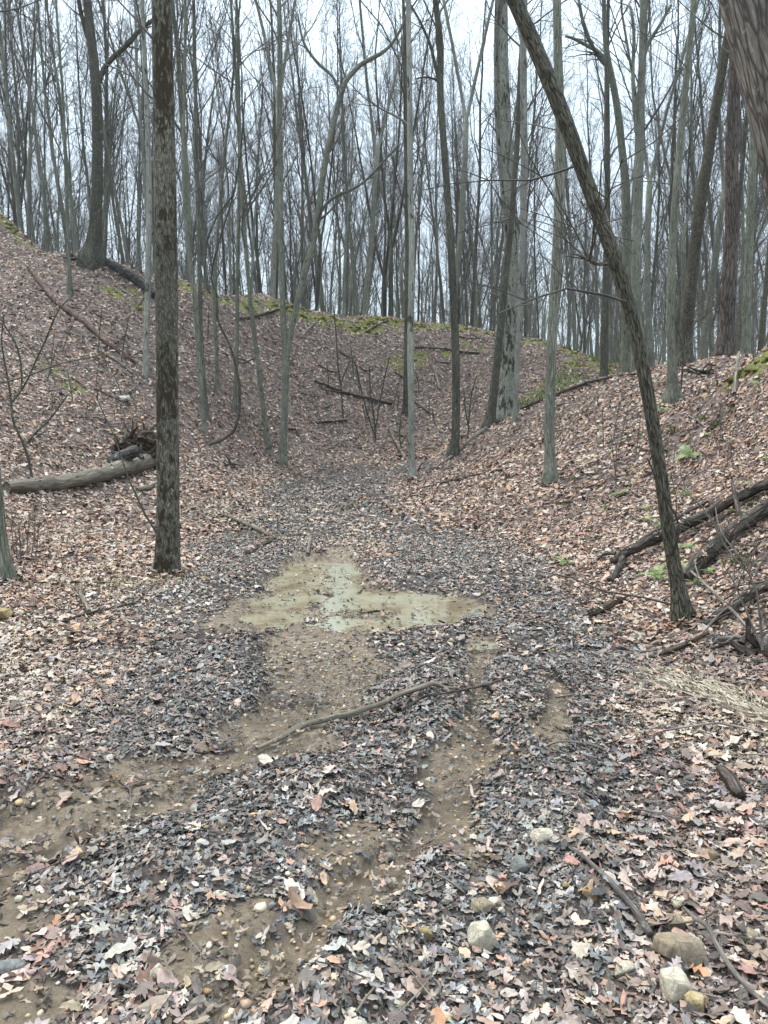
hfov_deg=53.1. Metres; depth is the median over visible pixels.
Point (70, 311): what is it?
fallen log
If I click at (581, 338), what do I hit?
bare tree
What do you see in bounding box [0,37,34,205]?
bare tree
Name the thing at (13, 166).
bare tree
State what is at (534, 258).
bare tree
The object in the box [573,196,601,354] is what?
bare tree
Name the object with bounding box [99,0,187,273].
bare tree
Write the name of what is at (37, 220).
bare tree
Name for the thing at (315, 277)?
bare tree
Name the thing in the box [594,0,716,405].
bare tree
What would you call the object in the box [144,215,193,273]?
sapling
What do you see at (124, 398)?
rock
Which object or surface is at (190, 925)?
stone
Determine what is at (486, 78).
sky
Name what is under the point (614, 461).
shoot
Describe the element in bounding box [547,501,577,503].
stick
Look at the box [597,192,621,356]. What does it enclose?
bare tree
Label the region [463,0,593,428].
bare tree
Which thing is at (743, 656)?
stick
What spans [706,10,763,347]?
bare tree
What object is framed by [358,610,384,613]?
stick
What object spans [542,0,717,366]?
bare tree
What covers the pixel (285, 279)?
bare tree
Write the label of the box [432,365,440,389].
stick
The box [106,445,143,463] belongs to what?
charred stump
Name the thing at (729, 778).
wood slab
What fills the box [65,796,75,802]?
rock
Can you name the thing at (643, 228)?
bare tree
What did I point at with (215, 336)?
bare tree
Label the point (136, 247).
bare tree
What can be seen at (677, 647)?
stick
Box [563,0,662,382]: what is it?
bare tree
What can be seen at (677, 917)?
rock
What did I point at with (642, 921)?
fallen branch
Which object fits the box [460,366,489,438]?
bare shrub
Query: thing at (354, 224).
bare tree
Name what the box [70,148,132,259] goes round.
bare tree
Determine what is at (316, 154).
bare tree
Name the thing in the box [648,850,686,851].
stick
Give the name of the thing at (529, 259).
bare tree
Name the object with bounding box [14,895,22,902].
rock
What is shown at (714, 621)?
stick
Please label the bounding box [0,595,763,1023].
gravel
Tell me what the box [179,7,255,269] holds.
bare tree
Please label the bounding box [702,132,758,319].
bare tree
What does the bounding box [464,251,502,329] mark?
sapling
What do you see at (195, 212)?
bare tree
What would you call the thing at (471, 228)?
sapling
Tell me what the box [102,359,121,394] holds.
shoot
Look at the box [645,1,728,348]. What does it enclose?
bare tree
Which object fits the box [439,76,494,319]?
bare tree
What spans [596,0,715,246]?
bare tree
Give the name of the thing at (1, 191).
sapling
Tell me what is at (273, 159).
bare tree
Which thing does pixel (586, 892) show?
rock
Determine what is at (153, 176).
bare tree
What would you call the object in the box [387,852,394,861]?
rock
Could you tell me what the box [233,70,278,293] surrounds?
bare tree
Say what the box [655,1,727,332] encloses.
bare tree
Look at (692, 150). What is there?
bare tree
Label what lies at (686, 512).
fallen log
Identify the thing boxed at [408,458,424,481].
stick
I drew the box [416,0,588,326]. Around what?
bare tree
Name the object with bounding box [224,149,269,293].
bare tree
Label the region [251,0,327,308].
bare tree
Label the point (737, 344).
sapling
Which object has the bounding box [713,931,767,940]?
stick
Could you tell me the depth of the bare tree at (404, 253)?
55.45 m
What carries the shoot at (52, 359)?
on the ground at (214, 929)
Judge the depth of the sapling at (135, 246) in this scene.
34.98 m
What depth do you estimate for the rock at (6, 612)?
6.32 m
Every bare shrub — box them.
[0,291,84,476]
[320,305,364,418]
[340,353,398,441]
[389,405,426,447]
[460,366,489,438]
[662,296,726,390]
[662,467,767,650]
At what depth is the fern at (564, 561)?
8.43 m
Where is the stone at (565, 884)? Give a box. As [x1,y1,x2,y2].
[561,881,569,887]
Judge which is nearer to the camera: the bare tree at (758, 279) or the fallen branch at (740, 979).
the fallen branch at (740, 979)
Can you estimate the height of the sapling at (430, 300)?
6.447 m
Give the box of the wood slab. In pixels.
[715,764,745,800]
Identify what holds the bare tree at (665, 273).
on the ground at (214, 929)
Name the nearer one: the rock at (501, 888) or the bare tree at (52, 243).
the rock at (501, 888)
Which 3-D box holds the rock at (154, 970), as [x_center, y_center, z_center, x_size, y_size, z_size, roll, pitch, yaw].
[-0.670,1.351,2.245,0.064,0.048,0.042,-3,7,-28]
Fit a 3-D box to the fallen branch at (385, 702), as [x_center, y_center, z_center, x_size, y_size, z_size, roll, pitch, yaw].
[-0.106,1.096,4.205,1.271,0.146,0.253,-3,7,-26]
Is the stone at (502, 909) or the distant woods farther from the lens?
the distant woods
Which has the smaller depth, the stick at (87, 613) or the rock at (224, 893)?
the rock at (224, 893)
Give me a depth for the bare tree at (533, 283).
60.05 m
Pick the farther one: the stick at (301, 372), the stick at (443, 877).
the stick at (301, 372)
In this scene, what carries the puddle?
on the ground at (214, 929)
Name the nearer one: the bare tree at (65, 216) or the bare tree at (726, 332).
the bare tree at (726, 332)
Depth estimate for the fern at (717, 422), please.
10.80 m
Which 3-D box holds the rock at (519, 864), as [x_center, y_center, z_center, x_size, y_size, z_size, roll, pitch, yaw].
[0.488,1.284,2.779,0.074,0.072,0.091,4,8,30]
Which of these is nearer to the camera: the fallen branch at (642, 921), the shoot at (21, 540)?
the fallen branch at (642, 921)
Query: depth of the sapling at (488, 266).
42.84 m
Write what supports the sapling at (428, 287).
on the ground at (214, 929)
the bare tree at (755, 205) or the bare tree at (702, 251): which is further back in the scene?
the bare tree at (702, 251)
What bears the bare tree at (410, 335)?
on the ground at (214, 929)
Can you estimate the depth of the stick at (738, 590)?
6.06 m
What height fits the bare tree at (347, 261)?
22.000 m
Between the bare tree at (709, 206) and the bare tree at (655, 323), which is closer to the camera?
the bare tree at (709, 206)
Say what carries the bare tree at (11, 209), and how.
on the ground at (214, 929)
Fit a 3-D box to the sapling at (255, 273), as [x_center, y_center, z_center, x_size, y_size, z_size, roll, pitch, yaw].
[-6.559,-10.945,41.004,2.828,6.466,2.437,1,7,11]
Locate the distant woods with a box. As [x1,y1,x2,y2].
[3,141,767,366]
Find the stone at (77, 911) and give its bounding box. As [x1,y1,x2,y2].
[73,908,80,914]
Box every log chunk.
[135,484,154,490]
[587,595,625,615]
[632,652,653,658]
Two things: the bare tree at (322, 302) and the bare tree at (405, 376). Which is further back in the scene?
the bare tree at (322, 302)
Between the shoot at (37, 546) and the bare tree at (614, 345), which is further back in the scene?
the bare tree at (614, 345)
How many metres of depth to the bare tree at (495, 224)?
54.74 m
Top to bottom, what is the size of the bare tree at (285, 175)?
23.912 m
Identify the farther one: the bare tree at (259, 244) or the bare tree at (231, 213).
the bare tree at (259, 244)
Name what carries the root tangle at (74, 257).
on the ground at (214, 929)
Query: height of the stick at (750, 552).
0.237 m
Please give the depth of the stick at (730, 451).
9.91 m
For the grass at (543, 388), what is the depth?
28.41 m
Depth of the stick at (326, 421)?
26.25 m
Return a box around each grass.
[518,354,618,407]
[607,660,767,726]
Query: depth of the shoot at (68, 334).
19.71 m
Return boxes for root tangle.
[60,255,76,260]
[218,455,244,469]
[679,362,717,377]
[715,617,767,657]
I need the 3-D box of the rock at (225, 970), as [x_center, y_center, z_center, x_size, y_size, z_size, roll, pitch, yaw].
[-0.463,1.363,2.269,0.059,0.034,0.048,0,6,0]
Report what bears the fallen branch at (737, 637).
on the ground at (214, 929)
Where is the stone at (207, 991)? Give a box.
[203,988,211,994]
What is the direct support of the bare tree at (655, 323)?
on the ground at (214, 929)
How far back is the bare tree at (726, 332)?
16.32 m
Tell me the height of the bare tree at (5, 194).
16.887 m
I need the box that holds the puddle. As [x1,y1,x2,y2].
[239,563,500,653]
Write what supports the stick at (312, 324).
on the ground at (214, 929)
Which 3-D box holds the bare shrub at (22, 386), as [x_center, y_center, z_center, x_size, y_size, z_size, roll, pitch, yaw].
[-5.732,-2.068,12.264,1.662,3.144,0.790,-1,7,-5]
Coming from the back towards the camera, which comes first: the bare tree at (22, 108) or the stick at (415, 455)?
the bare tree at (22, 108)
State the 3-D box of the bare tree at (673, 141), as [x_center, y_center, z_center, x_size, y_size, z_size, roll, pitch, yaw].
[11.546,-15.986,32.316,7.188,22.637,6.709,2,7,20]
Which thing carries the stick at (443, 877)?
on the ground at (214, 929)
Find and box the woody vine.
[194,79,245,445]
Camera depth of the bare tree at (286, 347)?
21.61 m
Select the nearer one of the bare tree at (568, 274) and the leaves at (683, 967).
the leaves at (683, 967)
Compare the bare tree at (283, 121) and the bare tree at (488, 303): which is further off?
the bare tree at (488, 303)
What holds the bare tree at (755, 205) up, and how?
on the ground at (214, 929)
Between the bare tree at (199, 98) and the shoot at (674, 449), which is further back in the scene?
the bare tree at (199, 98)
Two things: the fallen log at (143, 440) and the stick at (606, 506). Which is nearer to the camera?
the stick at (606, 506)
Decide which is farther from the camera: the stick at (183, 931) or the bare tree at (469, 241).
the bare tree at (469, 241)
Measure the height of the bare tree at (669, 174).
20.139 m
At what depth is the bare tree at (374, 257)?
56.51 m
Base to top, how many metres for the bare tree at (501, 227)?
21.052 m
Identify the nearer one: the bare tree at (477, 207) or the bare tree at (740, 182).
the bare tree at (740, 182)
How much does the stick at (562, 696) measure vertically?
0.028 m
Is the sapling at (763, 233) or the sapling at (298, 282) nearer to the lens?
the sapling at (763, 233)
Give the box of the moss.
[0,214,767,389]
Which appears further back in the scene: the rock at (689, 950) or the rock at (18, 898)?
the rock at (18, 898)
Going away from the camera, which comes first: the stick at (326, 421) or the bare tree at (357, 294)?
the stick at (326, 421)
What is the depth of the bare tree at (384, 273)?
43.81 m
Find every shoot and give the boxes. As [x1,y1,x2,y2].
[5,515,20,548]
[6,509,15,549]
[11,514,33,557]
[18,517,32,559]
[21,504,45,553]
[21,517,48,540]
[27,510,48,558]
[31,507,37,545]
[34,531,50,560]
[42,349,55,385]
[47,343,59,381]
[50,331,54,374]
[60,368,72,401]
[62,315,77,354]
[95,308,101,353]
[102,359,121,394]
[121,314,131,362]
[207,299,212,339]
[599,403,609,447]
[605,437,619,486]
[608,435,617,486]
[612,383,622,444]
[621,394,636,439]
[632,419,647,461]
[665,430,679,464]
[682,423,690,454]
[713,397,728,458]
[718,430,728,466]
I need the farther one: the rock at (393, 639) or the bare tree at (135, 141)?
the bare tree at (135, 141)
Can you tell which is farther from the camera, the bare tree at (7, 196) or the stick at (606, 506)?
the bare tree at (7, 196)
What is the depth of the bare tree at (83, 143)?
35.05 m
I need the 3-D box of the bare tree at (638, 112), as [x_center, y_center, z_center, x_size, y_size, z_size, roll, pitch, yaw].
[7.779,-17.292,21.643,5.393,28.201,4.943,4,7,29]
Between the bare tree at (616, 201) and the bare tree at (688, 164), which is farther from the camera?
the bare tree at (616, 201)
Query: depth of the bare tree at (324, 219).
35.26 m
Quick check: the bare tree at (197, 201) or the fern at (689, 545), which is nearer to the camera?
the fern at (689, 545)
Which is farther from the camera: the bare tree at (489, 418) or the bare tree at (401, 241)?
the bare tree at (401, 241)
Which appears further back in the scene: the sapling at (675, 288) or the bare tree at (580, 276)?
the bare tree at (580, 276)
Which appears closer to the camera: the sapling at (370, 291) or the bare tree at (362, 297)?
the sapling at (370, 291)
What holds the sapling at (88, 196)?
on the ground at (214, 929)
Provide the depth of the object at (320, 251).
32.60 m
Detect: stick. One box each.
[36,574,160,583]
[62,600,138,621]
[75,646,80,665]
[79,416,110,421]
[95,388,121,401]
[99,350,132,373]
[163,899,207,961]
[237,576,263,589]
[240,305,293,319]
[288,428,301,438]
[289,369,313,375]
[300,322,315,337]
[306,535,311,555]
[316,419,347,422]
[317,961,386,983]
[355,987,374,1013]
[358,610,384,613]
[365,319,388,332]
[397,454,427,458]
[405,623,454,630]
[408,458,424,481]
[414,400,432,415]
[415,346,479,353]
[416,467,510,489]
[423,858,464,892]
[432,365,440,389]
[542,740,603,748]
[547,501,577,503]
[555,693,581,697]
[593,501,620,509]
[601,474,626,481]
[632,807,724,829]
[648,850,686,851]
[658,632,709,655]
[660,722,767,746]
[687,415,711,431]
[701,612,730,633]
[707,597,743,625]
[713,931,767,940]
[722,582,763,590]
[723,652,765,662]
[724,588,757,599]
[728,560,767,595]
[729,441,732,463]
[733,351,739,393]
[739,541,761,566]
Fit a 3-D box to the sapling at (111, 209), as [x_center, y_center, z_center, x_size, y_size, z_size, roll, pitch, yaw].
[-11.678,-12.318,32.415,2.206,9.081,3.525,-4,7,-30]
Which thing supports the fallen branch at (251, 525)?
on the ground at (214, 929)
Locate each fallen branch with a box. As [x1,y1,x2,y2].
[78,583,92,611]
[220,511,274,554]
[255,681,456,749]
[314,380,391,404]
[380,674,512,717]
[389,427,408,461]
[432,420,496,469]
[520,373,636,408]
[559,840,653,937]
[670,903,767,1008]
[682,564,764,644]
[710,635,766,648]
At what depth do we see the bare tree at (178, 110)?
48.17 m
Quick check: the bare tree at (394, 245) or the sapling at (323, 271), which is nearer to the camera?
the sapling at (323, 271)
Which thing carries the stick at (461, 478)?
on the ground at (214, 929)
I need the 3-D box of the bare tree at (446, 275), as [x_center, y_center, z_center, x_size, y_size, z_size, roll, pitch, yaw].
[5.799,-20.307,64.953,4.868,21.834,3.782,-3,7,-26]
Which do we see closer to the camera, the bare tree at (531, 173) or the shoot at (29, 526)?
the shoot at (29, 526)
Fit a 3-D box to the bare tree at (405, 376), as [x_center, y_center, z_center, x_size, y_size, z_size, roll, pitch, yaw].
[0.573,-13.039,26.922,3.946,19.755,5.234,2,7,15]
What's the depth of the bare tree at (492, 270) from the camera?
41.37 m
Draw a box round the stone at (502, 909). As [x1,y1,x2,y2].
[498,907,505,912]
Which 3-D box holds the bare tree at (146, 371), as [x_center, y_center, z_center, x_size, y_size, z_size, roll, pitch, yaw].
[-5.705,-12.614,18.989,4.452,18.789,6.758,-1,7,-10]
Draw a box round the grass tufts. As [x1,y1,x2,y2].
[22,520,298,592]
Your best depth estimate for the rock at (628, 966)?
2.24 m
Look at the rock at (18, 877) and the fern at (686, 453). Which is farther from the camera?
the fern at (686, 453)
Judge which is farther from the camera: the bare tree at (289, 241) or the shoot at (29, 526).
the bare tree at (289, 241)
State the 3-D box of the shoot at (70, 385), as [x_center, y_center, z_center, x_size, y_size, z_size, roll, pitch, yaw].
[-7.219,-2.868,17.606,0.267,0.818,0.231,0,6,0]
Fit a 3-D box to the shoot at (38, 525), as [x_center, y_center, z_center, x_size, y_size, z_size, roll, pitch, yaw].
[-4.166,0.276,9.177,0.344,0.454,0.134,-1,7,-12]
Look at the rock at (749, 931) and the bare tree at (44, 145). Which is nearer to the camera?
the rock at (749, 931)
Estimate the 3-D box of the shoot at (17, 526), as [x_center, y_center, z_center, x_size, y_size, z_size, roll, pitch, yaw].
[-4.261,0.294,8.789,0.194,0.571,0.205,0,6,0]
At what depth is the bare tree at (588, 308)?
63.95 m
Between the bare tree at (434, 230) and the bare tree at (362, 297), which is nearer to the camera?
the bare tree at (434, 230)
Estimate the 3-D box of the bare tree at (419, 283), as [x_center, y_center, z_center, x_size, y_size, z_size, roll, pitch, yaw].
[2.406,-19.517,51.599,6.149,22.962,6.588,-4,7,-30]
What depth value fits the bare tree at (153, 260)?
42.08 m
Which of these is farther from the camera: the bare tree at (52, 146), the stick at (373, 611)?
the bare tree at (52, 146)
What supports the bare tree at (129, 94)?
on the ground at (214, 929)
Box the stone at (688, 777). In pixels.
[684,775,691,780]
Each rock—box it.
[0,607,12,620]
[0,959,25,974]
[10,870,31,882]
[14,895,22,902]
[39,856,47,862]
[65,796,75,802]
[68,847,87,858]
[102,754,114,761]
[119,396,130,400]
[150,963,162,981]
[157,989,166,994]
[197,865,205,870]
[214,890,228,898]
[221,964,236,980]
[387,637,396,642]
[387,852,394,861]
[396,999,405,1007]
[416,984,429,995]
[419,925,432,941]
[443,1013,454,1022]
[467,888,497,952]
[471,897,492,912]
[483,853,491,859]
[493,881,508,893]
[510,855,529,873]
[529,826,553,844]
[582,887,597,903]
[616,810,628,819]
[616,960,634,975]
[652,932,707,969]
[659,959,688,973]
[659,966,692,1004]
[665,913,685,930]
[671,894,684,908]
[684,991,707,1012]
[703,849,716,861]
[739,927,759,943]
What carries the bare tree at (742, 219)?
on the ground at (214, 929)
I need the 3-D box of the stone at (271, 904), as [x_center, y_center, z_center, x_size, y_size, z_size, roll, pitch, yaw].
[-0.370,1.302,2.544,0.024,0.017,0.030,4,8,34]
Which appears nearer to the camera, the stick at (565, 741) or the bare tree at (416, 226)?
the stick at (565, 741)
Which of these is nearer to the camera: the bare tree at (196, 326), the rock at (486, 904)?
the rock at (486, 904)
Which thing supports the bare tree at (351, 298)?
on the ground at (214, 929)
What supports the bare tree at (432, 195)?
on the ground at (214, 929)
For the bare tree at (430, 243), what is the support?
on the ground at (214, 929)
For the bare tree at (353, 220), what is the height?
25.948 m
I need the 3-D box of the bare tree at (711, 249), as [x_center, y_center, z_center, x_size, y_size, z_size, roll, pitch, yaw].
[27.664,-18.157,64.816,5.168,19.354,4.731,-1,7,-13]
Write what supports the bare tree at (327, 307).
on the ground at (214, 929)
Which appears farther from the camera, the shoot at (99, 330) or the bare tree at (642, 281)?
the bare tree at (642, 281)
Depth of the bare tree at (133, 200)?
45.81 m
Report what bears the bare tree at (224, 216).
on the ground at (214, 929)
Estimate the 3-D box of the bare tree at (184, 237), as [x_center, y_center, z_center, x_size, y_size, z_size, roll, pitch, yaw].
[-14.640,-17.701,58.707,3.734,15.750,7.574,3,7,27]
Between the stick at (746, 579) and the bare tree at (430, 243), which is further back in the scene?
the bare tree at (430, 243)
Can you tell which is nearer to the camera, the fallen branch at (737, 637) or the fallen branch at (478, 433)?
the fallen branch at (737, 637)
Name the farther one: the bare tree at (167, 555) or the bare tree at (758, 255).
the bare tree at (758, 255)
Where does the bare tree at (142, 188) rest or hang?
on the ground at (214, 929)
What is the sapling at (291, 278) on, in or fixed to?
on the ground at (214, 929)
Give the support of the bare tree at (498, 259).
on the ground at (214, 929)
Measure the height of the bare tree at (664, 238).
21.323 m
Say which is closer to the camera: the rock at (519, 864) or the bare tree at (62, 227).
the rock at (519, 864)
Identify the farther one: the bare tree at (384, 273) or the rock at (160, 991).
the bare tree at (384, 273)
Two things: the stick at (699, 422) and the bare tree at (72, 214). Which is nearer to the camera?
the stick at (699, 422)
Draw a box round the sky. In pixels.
[0,0,767,359]
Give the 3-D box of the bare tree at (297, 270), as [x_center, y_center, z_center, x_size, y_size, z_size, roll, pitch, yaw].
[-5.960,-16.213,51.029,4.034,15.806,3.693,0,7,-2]
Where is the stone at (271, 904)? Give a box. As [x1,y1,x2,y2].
[268,901,275,908]
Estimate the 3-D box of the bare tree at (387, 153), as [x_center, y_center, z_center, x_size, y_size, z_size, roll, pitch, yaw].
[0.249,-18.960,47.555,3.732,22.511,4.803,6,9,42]
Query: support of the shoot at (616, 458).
on the ground at (214, 929)
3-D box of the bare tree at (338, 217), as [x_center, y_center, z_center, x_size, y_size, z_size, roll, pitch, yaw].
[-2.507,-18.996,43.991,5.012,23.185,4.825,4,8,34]
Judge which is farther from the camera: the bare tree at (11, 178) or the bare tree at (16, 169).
the bare tree at (16, 169)
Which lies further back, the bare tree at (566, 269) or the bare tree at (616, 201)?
the bare tree at (566, 269)
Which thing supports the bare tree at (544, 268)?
on the ground at (214, 929)
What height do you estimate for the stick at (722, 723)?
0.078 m
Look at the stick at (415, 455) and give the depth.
24.22 m
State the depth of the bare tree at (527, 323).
63.33 m
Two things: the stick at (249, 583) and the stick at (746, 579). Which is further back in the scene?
the stick at (249, 583)
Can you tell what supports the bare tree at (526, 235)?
on the ground at (214, 929)
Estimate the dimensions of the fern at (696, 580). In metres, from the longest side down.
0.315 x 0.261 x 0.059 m
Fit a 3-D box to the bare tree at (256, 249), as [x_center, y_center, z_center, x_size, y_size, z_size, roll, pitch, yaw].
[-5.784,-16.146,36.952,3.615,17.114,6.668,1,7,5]
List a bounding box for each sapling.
[0,136,25,231]
[18,60,91,252]
[33,208,63,251]
[37,181,87,250]
[41,128,131,251]
[44,171,88,252]
[50,224,86,251]
[66,63,152,262]
[82,120,134,261]
[107,205,153,268]
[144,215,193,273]
[177,236,196,278]
[183,207,249,295]
[208,268,244,294]
[233,251,278,296]
[266,208,314,302]
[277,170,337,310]
[287,252,314,307]
[303,246,360,314]
[354,149,419,316]
[354,256,387,315]
[399,238,448,322]
[414,268,448,323]
[431,137,519,308]
[445,214,531,329]
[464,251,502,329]
[522,241,569,337]
[549,190,621,361]
[566,221,620,359]
[641,267,680,345]
[642,218,706,340]
[647,186,756,328]
[653,239,697,327]
[675,249,756,353]
[675,269,754,347]
[677,180,761,349]
[677,236,722,340]
[687,128,767,347]
[705,291,753,347]
[715,233,762,348]
[739,159,767,287]
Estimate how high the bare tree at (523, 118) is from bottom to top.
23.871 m
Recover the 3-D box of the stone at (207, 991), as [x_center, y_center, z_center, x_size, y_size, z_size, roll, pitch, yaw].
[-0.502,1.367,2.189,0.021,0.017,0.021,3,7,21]
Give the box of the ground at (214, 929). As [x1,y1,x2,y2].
[0,215,767,1023]
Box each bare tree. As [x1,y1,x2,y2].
[0,0,50,215]
[0,0,50,225]
[0,0,53,209]
[0,0,61,220]
[0,0,63,252]
[0,0,64,172]
[0,0,75,250]
[0,0,80,226]
[0,0,102,294]
[0,0,141,582]
[0,2,64,250]
[0,13,37,232]
[0,14,64,219]
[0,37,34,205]
[0,64,15,209]
[0,96,73,237]
[0,101,38,234]
[0,161,12,222]
[2,0,76,237]
[2,0,89,253]
[2,119,58,245]
[2,145,12,219]
[3,166,25,228]
[4,0,99,251]
[9,83,85,251]
[12,91,80,252]
[22,147,86,252]
[23,0,310,435]
[23,166,55,251]
[33,34,91,243]
[35,171,90,250]
[49,155,109,251]
[51,0,149,255]
[52,1,116,251]
[54,0,128,246]
[54,0,149,267]
[54,0,152,250]
[62,1,144,267]
[63,0,151,271]
[65,0,151,234]
[70,129,125,260]
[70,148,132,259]
[72,0,220,173]
[80,0,180,573]
[88,20,144,262]
[94,0,190,271]
[94,0,215,281]
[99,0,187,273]
[100,1,178,259]
[102,0,237,377]
[103,11,191,257]
[108,164,144,266]
[109,115,145,267]
[110,71,152,260]
[112,0,176,273]
[115,203,145,269]
[118,4,220,251]
[119,114,191,269]
[124,6,220,265]
[127,0,353,412]
[129,96,180,256]
[131,0,294,389]
[140,101,181,275]
[149,88,220,288]
[150,69,206,266]
[152,0,333,450]
[172,0,268,420]
[173,0,250,289]
[174,23,235,285]
[175,8,251,263]
[175,102,236,289]
[176,140,236,291]
[177,191,196,269]
[177,192,221,278]
[178,141,215,278]
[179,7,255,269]
[180,157,215,284]
[182,84,225,287]
[189,0,265,294]
[190,0,321,298]
[191,121,294,295]
[203,118,250,294]
[205,77,288,294]
[205,106,242,294]
[205,167,245,294]
[207,121,254,290]
[211,90,292,294]
[217,0,307,294]
[219,0,429,466]
[220,0,300,289]
[224,0,325,301]
[224,24,274,293]
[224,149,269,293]
[231,58,369,302]
[231,59,329,303]
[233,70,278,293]
[241,0,364,310]
[244,0,303,298]
[246,0,365,312]
[249,41,312,301]
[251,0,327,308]
[253,192,304,294]
[258,159,290,301]
[258,194,304,279]
[260,0,346,295]
[263,75,310,299]
[265,150,318,306]
[268,94,386,269]
[278,177,331,307]
[291,160,337,308]
[291,191,313,309]
[292,0,384,315]
[292,114,342,297]
[295,0,400,315]
[298,65,419,315]
[301,19,454,318]
[303,0,389,315]
[308,0,423,316]
[309,91,360,313]
[310,102,401,313]
[317,14,371,315]
[322,227,344,312]
[323,0,432,476]
[323,146,395,315]
[325,26,413,314]
[325,104,377,312]
[325,113,396,314]
[332,151,403,309]
[333,0,466,315]
[334,174,382,313]
[337,147,404,307]
[342,0,463,416]
[347,0,464,315]
[347,0,466,316]
[353,181,432,317]
[354,142,393,314]
[356,9,429,312]
[365,159,404,303]
[368,30,427,317]
[369,1,450,323]
[371,3,428,314]
[378,54,450,321]
[380,2,499,324]
[387,0,447,294]
[387,0,518,458]
[387,168,429,314]
[393,0,470,322]
[393,139,423,311]
[398,220,447,322]
[412,76,458,322]
[414,122,448,320]
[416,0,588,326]
[417,0,714,625]
[423,159,490,316]
[425,144,459,322]
[428,132,542,327]
[429,0,494,323]
[429,100,553,301]
[431,90,485,318]
[433,26,486,325]
[437,51,477,325]
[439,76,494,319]
[440,140,530,325]
[441,35,495,326]
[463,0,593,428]
[464,12,527,330]
[464,200,499,324]
[466,192,496,327]
[467,88,536,327]
[470,207,503,329]
[472,0,546,421]
[472,0,586,486]
[472,1,554,320]
[477,117,518,317]
[478,115,544,291]
[479,70,552,337]
[480,0,550,422]
[487,5,577,338]
[490,0,603,297]
[495,158,536,264]
[509,4,579,271]
[517,134,549,337]
[519,171,599,332]
[519,238,544,333]
[524,109,571,308]
[529,0,600,349]
[536,142,618,351]
[538,71,598,341]
[538,150,602,346]
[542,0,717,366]
[543,124,599,349]
[545,156,597,351]
[548,84,628,353]
[551,0,666,373]
[562,0,743,304]
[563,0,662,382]
[565,0,612,356]
[565,167,665,359]
[569,181,599,354]
[569,228,615,353]
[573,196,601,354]
[579,0,631,361]
[580,0,722,236]
[590,0,721,249]
[592,0,705,370]
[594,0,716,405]
[594,101,649,362]
[595,0,726,349]
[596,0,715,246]
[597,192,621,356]
[602,178,660,300]
[603,172,652,313]
[612,218,642,326]
[613,60,718,316]
[613,213,659,335]
[615,169,661,362]
[619,46,698,344]
[623,0,740,351]
[631,0,728,89]
[632,144,681,336]
[641,61,714,303]
[641,89,721,356]
[641,137,691,360]
[641,189,668,360]
[641,241,666,328]
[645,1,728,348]
[647,0,727,357]
[648,155,675,363]
[653,111,718,354]
[655,0,748,319]
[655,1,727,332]
[663,102,738,349]
[665,131,767,353]
[667,176,745,342]
[671,0,766,343]
[675,154,720,351]
[676,30,742,365]
[678,23,767,351]
[691,96,767,350]
[693,0,748,359]
[695,186,721,317]
[697,38,765,356]
[699,114,764,280]
[700,3,766,343]
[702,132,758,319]
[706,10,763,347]
[708,75,767,246]
[711,132,767,351]
[711,155,766,350]
[713,147,767,312]
[718,0,767,203]
[718,92,766,283]
[718,111,767,323]
[718,189,766,336]
[736,168,766,350]
[739,213,767,347]
[752,226,767,323]
[756,180,767,320]
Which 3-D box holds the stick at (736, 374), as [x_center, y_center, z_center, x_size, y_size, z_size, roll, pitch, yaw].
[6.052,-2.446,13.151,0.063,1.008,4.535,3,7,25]
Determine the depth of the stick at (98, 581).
7.75 m
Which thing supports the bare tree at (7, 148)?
on the ground at (214, 929)
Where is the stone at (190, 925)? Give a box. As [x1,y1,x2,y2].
[184,922,193,928]
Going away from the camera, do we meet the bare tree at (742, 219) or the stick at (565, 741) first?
the stick at (565, 741)
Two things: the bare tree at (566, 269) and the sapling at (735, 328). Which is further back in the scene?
the bare tree at (566, 269)
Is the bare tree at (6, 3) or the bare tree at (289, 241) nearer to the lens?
the bare tree at (6, 3)
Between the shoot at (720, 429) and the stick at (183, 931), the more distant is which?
the shoot at (720, 429)
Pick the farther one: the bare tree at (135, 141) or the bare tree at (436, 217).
the bare tree at (135, 141)
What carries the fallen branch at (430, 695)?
on the ground at (214, 929)
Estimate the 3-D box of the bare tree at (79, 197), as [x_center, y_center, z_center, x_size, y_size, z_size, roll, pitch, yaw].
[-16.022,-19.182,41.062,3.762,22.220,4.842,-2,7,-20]
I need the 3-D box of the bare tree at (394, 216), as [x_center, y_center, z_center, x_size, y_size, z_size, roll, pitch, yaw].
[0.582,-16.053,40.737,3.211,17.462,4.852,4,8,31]
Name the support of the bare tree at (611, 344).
on the ground at (214, 929)
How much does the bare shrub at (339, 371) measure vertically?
3.924 m
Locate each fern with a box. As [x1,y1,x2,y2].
[552,556,574,564]
[634,565,667,578]
[664,424,674,431]
[674,445,700,459]
[678,542,697,549]
[687,578,702,584]
[706,418,723,430]
[716,554,746,562]
[749,380,762,385]
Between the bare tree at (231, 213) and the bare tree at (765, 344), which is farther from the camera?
the bare tree at (765, 344)
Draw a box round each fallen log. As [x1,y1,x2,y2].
[2,416,156,492]
[27,264,133,361]
[105,259,154,297]
[597,478,767,581]
[639,500,708,539]
[683,480,767,581]
[701,578,767,624]
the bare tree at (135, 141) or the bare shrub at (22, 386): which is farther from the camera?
the bare tree at (135, 141)

